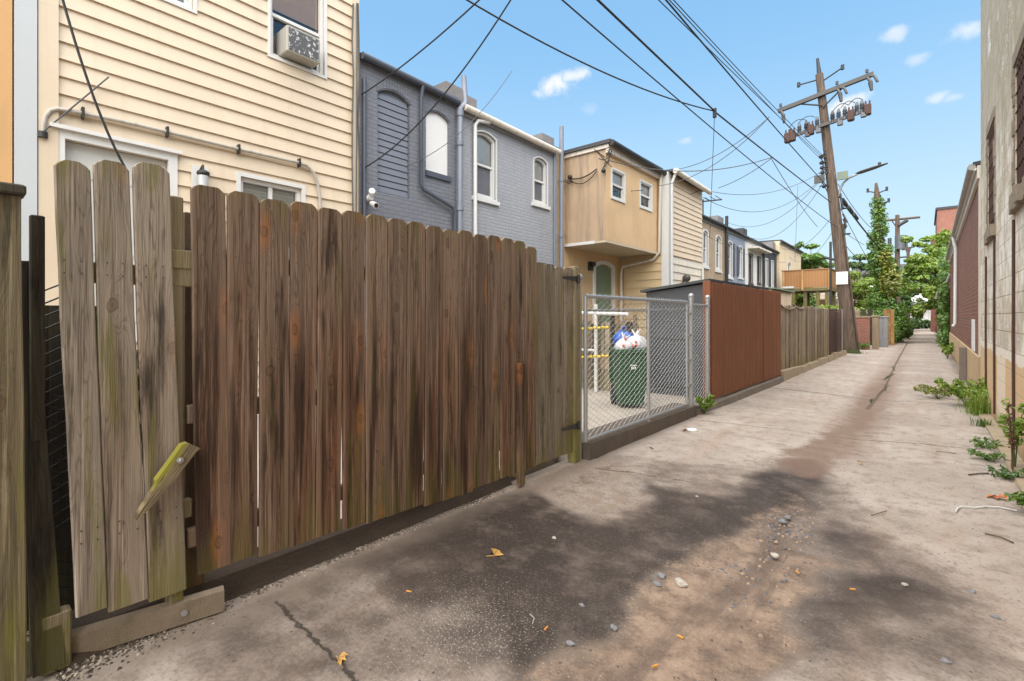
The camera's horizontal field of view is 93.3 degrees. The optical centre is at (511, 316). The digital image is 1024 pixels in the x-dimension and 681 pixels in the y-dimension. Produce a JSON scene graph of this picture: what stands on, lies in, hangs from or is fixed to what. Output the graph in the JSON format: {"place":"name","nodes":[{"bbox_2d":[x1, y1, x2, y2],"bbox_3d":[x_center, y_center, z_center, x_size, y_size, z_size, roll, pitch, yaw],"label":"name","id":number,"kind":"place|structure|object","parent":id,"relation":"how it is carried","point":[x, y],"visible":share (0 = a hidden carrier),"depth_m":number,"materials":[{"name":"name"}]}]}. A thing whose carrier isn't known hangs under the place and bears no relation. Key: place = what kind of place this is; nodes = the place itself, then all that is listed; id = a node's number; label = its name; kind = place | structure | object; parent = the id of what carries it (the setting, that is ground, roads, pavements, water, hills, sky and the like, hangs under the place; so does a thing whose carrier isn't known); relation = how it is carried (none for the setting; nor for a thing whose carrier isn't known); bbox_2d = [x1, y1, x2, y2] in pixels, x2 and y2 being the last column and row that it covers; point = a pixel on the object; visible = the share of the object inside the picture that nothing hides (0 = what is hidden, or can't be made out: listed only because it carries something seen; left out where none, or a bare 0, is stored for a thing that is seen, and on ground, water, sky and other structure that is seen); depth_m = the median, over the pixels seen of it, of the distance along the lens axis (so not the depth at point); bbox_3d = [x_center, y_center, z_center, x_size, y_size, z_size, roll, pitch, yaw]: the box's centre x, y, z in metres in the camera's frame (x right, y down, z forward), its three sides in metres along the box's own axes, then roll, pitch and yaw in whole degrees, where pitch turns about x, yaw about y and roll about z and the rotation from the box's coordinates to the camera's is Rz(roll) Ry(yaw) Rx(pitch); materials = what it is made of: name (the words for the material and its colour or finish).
{"place":"outdoors","nodes":[
{"label":"outdoors","id":0,"kind":"place"},
{"bbox_2d":[61,0,126,167],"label":"overhead cable","id":1,"kind":"object","parent":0,"point":[88,81],"visible":0.94,"depth_m":3.78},
{"bbox_2d":[27,415,556,676],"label":"yard ground","id":2,"kind":"structure","parent":0,"point":[543,465],"depth_m":4.56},
{"bbox_2d":[26,285,103,636],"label":"fence","id":3,"kind":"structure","parent":2,"relation":"on","point":[56,423],"depth_m":2.14,"materials":[{"name":"brown metal"}]},
{"bbox_2d":[27,331,951,677],"bbox_3d":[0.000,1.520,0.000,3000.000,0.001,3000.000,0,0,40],"label":"ground","id":4,"kind":"structure","parent":0,"point":[935,331],"depth_m":12.09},
{"bbox_2d":[0,0,36,260],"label":"row house","id":5,"kind":"structure","parent":4,"relation":"on","point":[24,92],"depth_m":4.88,"materials":[{"name":"paint"}]},
{"bbox_2d":[12,0,359,414],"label":"row house","id":6,"kind":"structure","parent":4,"relation":"on","point":[223,97],"depth_m":6.16,"materials":[{"name":"beige"}]},
{"bbox_2d":[49,122,182,342],"bbox_3d":[-4.488,-0.863,5.532,0.190,2.326,1.183,0,0,40],"label":"door","id":7,"kind":"structure","parent":6,"relation":"in","point":[87,156],"depth_m":5.47,"materials":[{"name":"white paint"}]},
{"bbox_2d":[162,0,196,14],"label":"window","id":8,"kind":"structure","parent":6,"relation":"in","point":[184,4],"depth_m":6.05,"materials":[{"name":"white paint"}]},
{"bbox_2d":[236,171,305,206],"bbox_3d":[-3.421,-1.421,6.851,0.153,1.042,0.948,0,0,40],"label":"window","id":9,"kind":"structure","parent":6,"relation":"in","point":[262,190],"depth_m":6.85,"materials":[{"name":"white paint"}]},
{"bbox_2d":[267,0,326,79],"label":"window","id":10,"kind":"structure","parent":6,"relation":"in","point":[306,16],"depth_m":7.31,"materials":[{"name":"white paint"}]},
{"bbox_2d":[276,25,319,68],"bbox_3d":[-3.126,-3.917,7.071,0.365,0.368,0.492,0,0,40],"label":"air conditioner","id":11,"kind":"object","parent":6,"relation":"attached to","point":[295,45],"visible":0.85,"depth_m":6.94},
{"bbox_2d":[359,52,476,380],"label":"row house","id":12,"kind":"structure","parent":4,"relation":"on","point":[396,106],"depth_m":8.66,"materials":[{"name":"brick"}]},
{"bbox_2d":[378,91,407,197],"bbox_3d":[-2.090,-3.004,8.437,0.040,1.789,0.672,0,0,40],"label":"louvred window","id":13,"kind":"structure","parent":12,"relation":"in","point":[392,111],"depth_m":8.43,"materials":[{"name":"wood"}]},
{"bbox_2d":[361,0,479,94],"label":"overhead cable","id":14,"kind":"object","parent":12,"relation":"attached to","point":[463,14],"visible":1,"depth_m":6.58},
{"bbox_2d":[365,0,510,167],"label":"overhead cable","id":15,"kind":"object","parent":12,"relation":"attached to","point":[416,125],"visible":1,"depth_m":6.62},
{"bbox_2d":[425,112,451,181],"bbox_3d":[-1.413,-3.231,9.157,0.115,1.256,0.619,0,0,40],"label":"boarded window","id":16,"kind":"structure","parent":12,"relation":"in","point":[436,126],"depth_m":9.18,"materials":[{"name":"wood"}]},
{"bbox_2d":[456,103,563,267],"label":"row house","id":17,"kind":"structure","parent":4,"relation":"on","point":[510,181],"depth_m":10.80,"materials":[{"name":"brick"}]},
{"bbox_2d":[472,130,499,205],"bbox_3d":[-0.764,-3.169,10.303,0.645,1.575,0.806,0,0,40],"label":"window","id":18,"kind":"structure","parent":17,"relation":"in","point":[485,144],"depth_m":10.27,"materials":[{"name":"white paint"}]},
{"bbox_2d":[531,156,550,209],"bbox_3d":[0.472,-3.252,11.752,0.645,1.295,0.695,0,0,40],"label":"window","id":19,"kind":"structure","parent":17,"relation":"in","point":[539,167],"depth_m":11.70,"materials":[{"name":"white paint"}]},
{"bbox_2d":[558,138,666,366],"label":"row house","id":20,"kind":"structure","parent":4,"relation":"on","point":[606,227],"depth_m":12.35,"materials":[{"name":"paint"}]},
{"bbox_2d":[593,261,614,352],"bbox_3d":[2.610,-0.274,13.870,0.130,2.648,1.190,0,0,40],"label":"door","id":21,"kind":"structure","parent":20,"relation":"in","point":[601,273],"depth_m":13.94,"materials":[{"name":"white paint"}]},
{"bbox_2d":[611,167,625,203],"bbox_3d":[2.440,-3.261,12.215,0.578,0.889,0.742,0,0,40],"label":"window","id":22,"kind":"structure","parent":20,"relation":"in","point":[616,176],"depth_m":12.22,"materials":[{"name":"white paint"}]},
{"bbox_2d":[639,179,652,211],"bbox_3d":[3.461,-3.302,13.413,0.578,0.882,0.788,0,0,40],"label":"window","id":23,"kind":"structure","parent":20,"relation":"in","point":[645,202],"depth_m":13.43,"materials":[{"name":"white paint"}]},
{"bbox_2d":[621,168,712,348],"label":"row house","id":24,"kind":"structure","parent":4,"relation":"on","point":[678,260],"depth_m":14.33,"materials":[{"name":"wood"}]},
{"bbox_2d":[702,214,728,280],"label":"row house","id":25,"kind":"structure","parent":4,"relation":"on","point":[715,259],"depth_m":21.28,"materials":[{"name":"beige brick"}]},
{"bbox_2d":[702,229,709,268],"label":"window","id":26,"kind":"structure","parent":25,"relation":"in","point":[704,238],"depth_m":20.50,"materials":[{"name":"white paint"}]},
{"bbox_2d":[715,235,722,272],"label":"window","id":27,"kind":"structure","parent":25,"relation":"in","point":[717,245],"depth_m":21.79,"materials":[{"name":"white paint"}]},
{"bbox_2d":[728,226,748,283],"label":"row house","id":28,"kind":"structure","parent":4,"relation":"on","point":[736,260],"depth_m":23.65,"materials":[{"name":"blue brick"}]},
{"bbox_2d":[766,287,794,306],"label":"garden shed","id":29,"kind":"structure","parent":4,"relation":"on","point":[785,297],"depth_m":16.35,"materials":[{"name":"beige paint"}]},
{"bbox_2d":[781,268,836,307],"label":"timber deck","id":30,"kind":"structure","parent":4,"relation":"on","point":[800,281],"depth_m":28.64,"materials":[{"name":"brown wood"}]},
{"bbox_2d":[793,241,834,306],"bbox_3d":[22.567,-2.213,37.130,4.386,7.254,3.528,0,0,-10],"label":"leafy tree","id":31,"kind":"object","parent":4,"relation":"on","point":[815,260],"visible":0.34,"depth_m":36.57,"materials":[{"name":"green plant"}]},
{"bbox_2d":[823,242,833,304],"bbox_3d":[17.224,-1.319,26.054,0.843,5.439,0.137,0,0,40],"label":"clothes pole","id":32,"kind":"object","parent":4,"relation":"on","point":[830,258],"visible":0.59,"depth_m":26.04,"materials":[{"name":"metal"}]},
{"bbox_2d":[833,309,872,344],"bbox_3d":[15.636,0.475,22.723,2.100,1.650,0.070,0,0,40],"label":"picket fence","id":33,"kind":"object","parent":4,"relation":"on","point":[863,312],"visible":0.15,"depth_m":22.11,"materials":[{"name":"wood"}]},
{"bbox_2d":[836,270,903,311],"bbox_3d":[22.595,-0.765,30.674,3.438,4.336,2.991,0,0,-2],"label":"leafy tree","id":34,"kind":"object","parent":4,"relation":"on","point":[863,289],"visible":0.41,"depth_m":30.44,"materials":[{"name":"green plant"}]},
{"bbox_2d":[848,253,901,301],"bbox_3d":[24.860,-1.579,33.957,3.873,5.963,3.000,0,0,10],"label":"leafy tree","id":35,"kind":"object","parent":4,"relation":"on","point":[859,265],"visible":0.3,"depth_m":33.85,"materials":[{"name":"green plant"}]},
{"bbox_2d":[851,264,929,324],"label":"white house","id":36,"kind":"structure","parent":4,"relation":"on","point":[926,316],"depth_m":64.43,"materials":[{"name":"paint"}]},
{"bbox_2d":[864,183,917,342],"bbox_3d":[20.706,-2.977,26.826,2.780,9.099,2.422,0,0,40],"label":"ivy pole","id":37,"kind":"object","parent":4,"relation":"on","point":[887,291],"visible":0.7,"depth_m":26.80,"materials":[{"name":"plant"}]},
{"bbox_2d":[886,215,919,303],"bbox_3d":[28.731,-3.034,35.660,2.093,9.069,0.852,0,0,40],"label":"utility pole","id":38,"kind":"object","parent":4,"relation":"on","point":[899,245],"visible":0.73,"depth_m":35.83,"materials":[{"name":"brown wood"}]},
{"bbox_2d":[857,228,950,318],"bbox_3d":[24.531,-1.658,27.914,5.220,6.132,9.339,0,0,16],"label":"leafy tree","id":39,"kind":"object","parent":4,"relation":"on","point":[918,266],"visible":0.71,"depth_m":26.74,"materials":[{"name":"green plant"}]},
{"bbox_2d":[910,317,929,328],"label":"shrub","id":40,"kind":"object","parent":4,"relation":"on","point":[922,323],"visible":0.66,"depth_m":56.41,"materials":[{"name":"green plant"}]},
{"bbox_2d":[935,272,949,327],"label":"brick building","id":41,"kind":"structure","parent":4,"relation":"on","point":[948,281],"depth_m":22.92,"materials":[{"name":"brick"}]},
{"bbox_2d":[935,244,949,346],"bbox_3d":[20.872,-1.045,23.382,0.669,5.301,5.845,0,0,40],"label":"climbing vine","id":42,"kind":"object","parent":41,"relation":"attached to","point":[943,317],"visible":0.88,"depth_m":22.16,"materials":[{"name":"green plant"}]},
{"bbox_2d":[27,328,1023,680],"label":"alley","id":43,"kind":"structure","parent":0,"point":[625,524],"depth_m":2.65,"materials":[{"name":"concrete"}]},
{"bbox_2d":[0,181,26,680],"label":"board fence","id":44,"kind":"object","parent":43,"relation":"on","point":[13,638],"visible":1,"depth_m":1.77,"materials":[{"name":"brown wood"}]},
{"bbox_2d":[29,215,44,673],"bbox_3d":[-1.884,0.500,1.917,0.045,1.800,0.043,0,0,40],"label":"fence post","id":45,"kind":"object","parent":43,"relation":"on","point":[37,316],"visible":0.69,"depth_m":1.90,"materials":[{"name":"brown wood"}]},
{"bbox_2d":[21,261,64,677],"bbox_3d":[-1.869,0.580,1.908,0.184,1.605,0.093,0,0,19],"label":"plank","id":46,"kind":"object","parent":43,"relation":"on","point":[47,652],"visible":0.64,"depth_m":1.89,"materials":[{"name":"brown wood"}]},
{"bbox_2d":[40,605,71,675],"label":"wooden block","id":47,"kind":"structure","parent":43,"relation":"on","point":[63,618],"depth_m":1.92,"materials":[{"name":"brown wood"}]},
{"bbox_2d":[53,160,199,617],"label":"wooden gate","id":48,"kind":"structure","parent":43,"relation":"on","point":[128,541],"depth_m":2.02,"materials":[{"name":"brown wood"}]},
{"bbox_2d":[72,585,223,652],"bbox_3d":[-1.608,1.337,2.114,0.603,0.105,0.045,0,0,-38],"label":"plank","id":49,"kind":"object","parent":43,"relation":"on","point":[119,630],"visible":0.89,"depth_m":2.11,"materials":[{"name":"brown wood"}]},
{"bbox_2d":[52,486,509,680],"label":"grit","id":50,"kind":"object","parent":43,"relation":"on","point":[92,660],"visible":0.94,"depth_m":2.08,"materials":[{"name":"gravel"}]},
{"bbox_2d":[63,470,511,668],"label":"ground beam","id":51,"kind":"structure","parent":43,"relation":"on","point":[236,579],"depth_m":2.68,"materials":[{"name":"wood"}]},
{"bbox_2d":[172,185,536,588],"bbox_3d":[-0.731,0.386,3.228,0.238,2.029,2.642,0,0,40],"label":"board fence","id":52,"kind":"object","parent":51,"relation":"on","point":[450,327],"visible":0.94,"depth_m":2.74,"materials":[{"name":"brown wood"}]},
{"bbox_2d":[516,363,524,485],"bbox_3d":[0.072,0.880,3.960,0.034,1.000,0.080,0,0,40],"label":"wooden stake","id":53,"kind":"object","parent":43,"relation":"on","point":[520,424],"visible":1,"depth_m":3.94,"materials":[{"name":"brown wood"}]},
{"bbox_2d":[526,262,579,469],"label":"wooden gate","id":54,"kind":"structure","parent":43,"relation":"on","point":[557,416],"depth_m":4.42,"materials":[{"name":"brown wood"}]},
{"bbox_2d":[580,274,582,460],"bbox_3d":[0.654,0.489,4.712,0.072,1.821,0.068,0,0,40],"label":"gate post","id":55,"kind":"object","parent":43,"relation":"on","point":[581,277],"visible":0.37,"depth_m":4.69,"materials":[{"name":"wood"}]},
{"bbox_2d":[582,403,696,459],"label":"kerb","id":56,"kind":"structure","parent":43,"relation":"on","point":[600,446],"depth_m":5.49,"materials":[{"name":"concrete"}]},
{"bbox_2d":[568,509,817,677],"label":"gravel","id":57,"kind":"structure","parent":43,"relation":"on","point":[789,525],"depth_m":3.02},
{"bbox_2d":[695,393,715,413],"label":"weed","id":58,"kind":"object","parent":43,"relation":"on","point":[706,405],"visible":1,"depth_m":6.92,"materials":[{"name":"green plant"}]},
{"bbox_2d":[688,376,783,414],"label":"kerb","id":59,"kind":"structure","parent":43,"relation":"on","point":[729,398],"depth_m":8.28,"materials":[{"name":"concrete"}]},
{"bbox_2d":[688,293,709,407],"bbox_3d":[2.744,0.559,7.070,0.082,1.782,0.762,0,0,40],"label":"chain link fence","id":60,"kind":"object","parent":59,"relation":"on","point":[691,305],"visible":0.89,"depth_m":7.00,"materials":[{"name":"metal"}]},
{"bbox_2d":[583,293,690,441],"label":"chain link gate","id":61,"kind":"structure","parent":60,"relation":"attached to","point":[586,311],"depth_m":5.48,"materials":[{"name":"metal"}]},
{"bbox_2d":[703,281,780,401],"bbox_3d":[4.414,0.375,8.911,0.131,1.850,4.152,0,0,44],"label":"board fence","id":62,"kind":"object","parent":59,"relation":"on","point":[745,337],"visible":0.98,"depth_m":8.45,"materials":[{"name":"wood"}]},
{"bbox_2d":[781,350,846,381],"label":"kerb","id":63,"kind":"structure","parent":43,"relation":"on","point":[788,373],"depth_m":12.68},
{"bbox_2d":[781,303,828,369],"bbox_3d":[7.924,0.466,13.021,0.198,1.587,6.538,0,0,40],"label":"board fence","id":64,"kind":"object","parent":63,"relation":"on","point":[804,334],"visible":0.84,"depth_m":12.57,"materials":[{"name":"brown wood"}]},
{"bbox_2d":[777,58,887,352],"bbox_3d":[12.524,-4.464,19.045,3.639,11.782,0.735,0,0,40],"label":"utility pole","id":65,"kind":"object","parent":43,"relation":"on","point":[845,293],"visible":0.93,"depth_m":18.79,"materials":[{"name":"brown wood"}]},
{"bbox_2d":[562,0,863,244],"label":"overhead cable","id":66,"kind":"object","parent":65,"relation":"attached to","point":[583,18],"visible":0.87,"depth_m":7.90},
{"bbox_2d":[658,0,824,159],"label":"overhead cable","id":67,"kind":"object","parent":65,"relation":"attached to","point":[731,70],"visible":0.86,"depth_m":9.74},
{"bbox_2d":[665,0,827,186],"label":"overhead cable","id":68,"kind":"object","parent":65,"relation":"attached to","point":[692,31],"visible":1,"depth_m":9.50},
{"bbox_2d":[669,0,825,163],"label":"overhead cable","id":69,"kind":"object","parent":65,"relation":"attached to","point":[738,74],"visible":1,"depth_m":9.76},
{"bbox_2d":[673,0,822,155],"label":"overhead cable","id":70,"kind":"object","parent":65,"relation":"attached to","point":[739,70],"visible":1,"depth_m":9.70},
{"bbox_2d":[717,113,829,201],"bbox_3d":[8.137,-4.176,14.016,0.030,0.675,13.115,0,0,41],"label":"overhead cable","id":71,"kind":"object","parent":65,"relation":"attached to","point":[724,119],"visible":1,"depth_m":11.68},
{"bbox_2d":[713,108,716,117],"bbox_3d":[3.809,-3.828,9.089,0.062,0.170,0.070,0,0,40],"label":"cable clamp","id":72,"kind":"object","parent":71,"relation":"attached to","point":[715,113],"visible":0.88,"depth_m":9.08,"materials":[{"name":"metal"}]},
{"bbox_2d":[466,0,713,111],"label":"overhead cable","id":73,"kind":"object","parent":72,"relation":"attached to","point":[502,20],"visible":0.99,"depth_m":6.90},
{"bbox_2d":[596,0,714,110],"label":"overhead cable","id":74,"kind":"object","parent":72,"relation":"attached to","point":[645,45],"visible":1,"depth_m":6.95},
{"bbox_2d":[828,308,842,354],"bbox_3d":[11.110,0.560,16.712,0.214,1.680,3.118,0,0,40],"label":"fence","id":75,"kind":"object","parent":43,"relation":"on","point":[834,328],"visible":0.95,"depth_m":16.61,"materials":[{"name":"wood"}]},
{"bbox_2d":[856,316,870,349],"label":"yard wall","id":76,"kind":"structure","parent":43,"relation":"on","point":[863,326],"depth_m":20.61,"materials":[{"name":"red brick"}]},
{"bbox_2d":[871,316,879,348],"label":"gate pier","id":77,"kind":"structure","parent":43,"relation":"on","point":[875,332],"depth_m":20.73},
{"bbox_2d":[879,316,888,346],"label":"gate pier","id":78,"kind":"structure","parent":43,"relation":"on","point":[883,331],"depth_m":22.11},
{"bbox_2d":[855,272,916,313],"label":"leafy tree","id":79,"kind":"object","parent":43,"relation":"on","point":[907,300],"visible":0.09,"depth_m":44.47,"materials":[{"name":"green plant"}]},
{"bbox_2d":[883,309,893,344],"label":"wooden gate","id":80,"kind":"structure","parent":43,"relation":"on","point":[889,312],"depth_m":23.03,"materials":[{"name":"orange wood"}]},
{"bbox_2d":[873,305,908,342],"bbox_3d":[20.312,0.408,26.036,1.621,2.144,6.045,0,0,40],"label":"shrub","id":81,"kind":"object","parent":43,"relation":"on","point":[898,333],"visible":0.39,"depth_m":25.95,"materials":[{"name":"green plant"}]},
{"bbox_2d":[900,265,940,333],"bbox_3d":[32.822,-1.418,39.465,4.261,5.652,12.788,0,0,32],"label":"leafy tree","id":82,"kind":"object","parent":43,"relation":"on","point":[931,276],"visible":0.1,"depth_m":35.95,"materials":[{"name":"green plant"}]},
{"bbox_2d":[913,384,969,398],"bbox_3d":[7.304,1.281,8.324,0.822,0.266,0.624,0,0,21],"label":"weed","id":83,"kind":"object","parent":43,"relation":"on","point":[932,390],"visible":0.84,"depth_m":8.27,"materials":[{"name":"green plant"}]},
{"bbox_2d":[930,205,957,330],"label":"brick building","id":84,"kind":"structure","parent":43,"relation":"on","point":[944,218],"depth_m":44.87,"materials":[{"name":"brick"}]},
{"bbox_2d":[934,377,987,405],"bbox_3d":[7.009,1.161,7.544,0.672,0.504,0.882,0,0,40],"label":"weed","id":85,"kind":"object","parent":43,"relation":"on","point":[957,388],"visible":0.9,"depth_m":7.50,"materials":[{"name":"green plant"}]},
{"bbox_2d":[959,347,966,380],"bbox_3d":[9.961,1.065,10.681,0.121,0.770,0.181,0,0,40],"label":"wall post","id":86,"kind":"object","parent":43,"relation":"on","point":[962,363],"depth_m":10.62,"materials":[{"name":"concrete"}]},
{"bbox_2d":[955,388,990,415],"bbox_3d":[6.636,1.209,6.923,0.694,0.402,0.569,0,0,11],"label":"grass tuft","id":87,"kind":"object","parent":43,"relation":"on","point":[978,409],"visible":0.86,"depth_m":6.88,"materials":[{"name":"green plant"}]},
{"bbox_2d":[969,435,1002,449],"bbox_3d":[5.077,1.357,5.171,0.270,0.114,0.373,0,0,40],"label":"weed","id":88,"kind":"object","parent":43,"relation":"on","point":[988,445],"visible":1,"depth_m":5.16,"materials":[{"name":"green plant"}]},
{"bbox_2d":[966,449,1005,460],"bbox_3d":[4.633,1.355,4.718,0.310,0.117,0.220,0,0,3],"label":"weed","id":89,"kind":"object","parent":43,"relation":"on","point":[989,457],"visible":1,"depth_m":4.69,"materials":[{"name":"green plant"}]},
{"bbox_2d":[969,397,1023,490],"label":"kerb","id":90,"kind":"structure","parent":43,"relation":"on","point":[995,431],"depth_m":5.08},
{"bbox_2d":[996,398,1023,466],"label":"weed","id":91,"kind":"object","parent":90,"relation":"on","point":[1018,423],"visible":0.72,"depth_m":4.39,"materials":[{"name":"green plant"}]},
{"bbox_2d":[1006,404,1015,471],"bbox_3d":[4.492,1.089,4.352,0.181,0.623,0.062,0,0,-41],"label":"dead weed","id":92,"kind":"object","parent":90,"relation":"on","point":[1011,439],"visible":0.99,"depth_m":4.32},
{"bbox_2d":[1002,491,1023,508],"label":"weed","id":93,"kind":"object","parent":90,"relation":"on","point":[1018,497],"visible":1,"depth_m":3.46,"materials":[{"name":"green plant"}]},
{"bbox_2d":[984,464,1023,479],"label":"weed","id":94,"kind":"object","parent":43,"relation":"on","point":[1005,474],"visible":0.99,"depth_m":4.16,"materials":[{"name":"green plant"}]},
{"bbox_2d":[557,385,694,462],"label":"yard paving","id":95,"kind":"structure","parent":0,"point":[593,411],"depth_m":7.08,"materials":[{"name":"concrete"}]},
{"bbox_2d":[582,304,628,391],"bbox_3d":[1.200,0.565,8.834,2.040,1.570,0.068,0,0,40],"label":"handrail","id":96,"kind":"object","parent":95,"relation":"on","point":[596,340],"visible":0.33,"depth_m":8.55,"materials":[{"name":"metal"}]},
{"bbox_2d":[582,314,638,390],"bbox_3d":[0.965,0.637,9.337,3.150,1.426,0.060,0,0,40],"label":"picket fence","id":97,"kind":"object","parent":95,"relation":"on","point":[617,326],"visible":0.12,"depth_m":8.72,"materials":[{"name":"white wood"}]},
{"bbox_2d":[609,347,646,404],"bbox_3d":[1.742,0.904,7.228,0.484,0.868,0.644,0,0,0],"label":"wheeled bin","id":98,"kind":"object","parent":95,"relation":"on","point":[621,366],"visible":0.78,"depth_m":6.96,"materials":[{"name":"green plastic"}]},
{"bbox_2d":[614,333,632,348],"bbox_3d":[1.653,0.395,7.084,0.275,0.327,0.282,0,0,-16],"label":"rubbish bag","id":99,"kind":"object","parent":98,"relation":"in","point":[623,342],"visible":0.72,"depth_m":6.99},
{"bbox_2d":[628,329,646,348],"bbox_3d":[1.815,0.368,7.200,0.379,0.364,0.317,0,0,-32],"label":"rubbish bag","id":100,"kind":"object","parent":98,"relation":"in","point":[636,335],"visible":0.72,"depth_m":7.12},
{"bbox_2d":[640,279,768,397],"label":"garden shed","id":101,"kind":"structure","parent":95,"relation":"on","point":[680,291],"depth_m":8.18,"materials":[{"name":"metal"}]},
{"bbox_2d":[359,0,980,270],"label":"sky","id":102,"kind":"structure","parent":0,"point":[924,121],"materials":[{"name":"blue"}]},
{"bbox_2d":[735,228,771,286],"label":"row house","id":103,"kind":"structure","parent":0,"point":[754,271],"depth_m":26.03,"materials":[{"name":"white paint"}]},
{"bbox_2d":[763,241,779,287],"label":"row house","id":104,"kind":"structure","parent":0,"point":[770,273],"depth_m":29.01,"materials":[{"name":"black paint"}]},
{"bbox_2d":[759,240,803,306],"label":"row house","id":105,"kind":"structure","parent":0,"point":[785,255],"depth_m":31.33,"materials":[{"name":"beige paint"}]},
{"bbox_2d":[945,160,980,397],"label":"brick building","id":106,"kind":"structure","parent":0,"point":[963,256],"depth_m":10.53,"materials":[{"name":"brick"}]},
{"bbox_2d":[981,0,1023,461],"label":"block building","id":107,"kind":"structure","parent":0,"point":[1002,197],"depth_m":5.78,"materials":[{"name":"stone"}]},
{"bbox_2d":[984,106,995,245],"bbox_3d":[6.679,-1.906,6.750,0.118,1.709,1.140,0,0,40],"label":"window","id":108,"kind":"structure","parent":107,"relation":"in","point":[990,232],"depth_m":6.66,"materials":[{"name":"metal"}]},
{"bbox_2d":[1008,23,1023,214],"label":"window","id":109,"kind":"structure","parent":107,"relation":"in","point":[1016,198],"depth_m":4.79,"materials":[{"name":"metal"}]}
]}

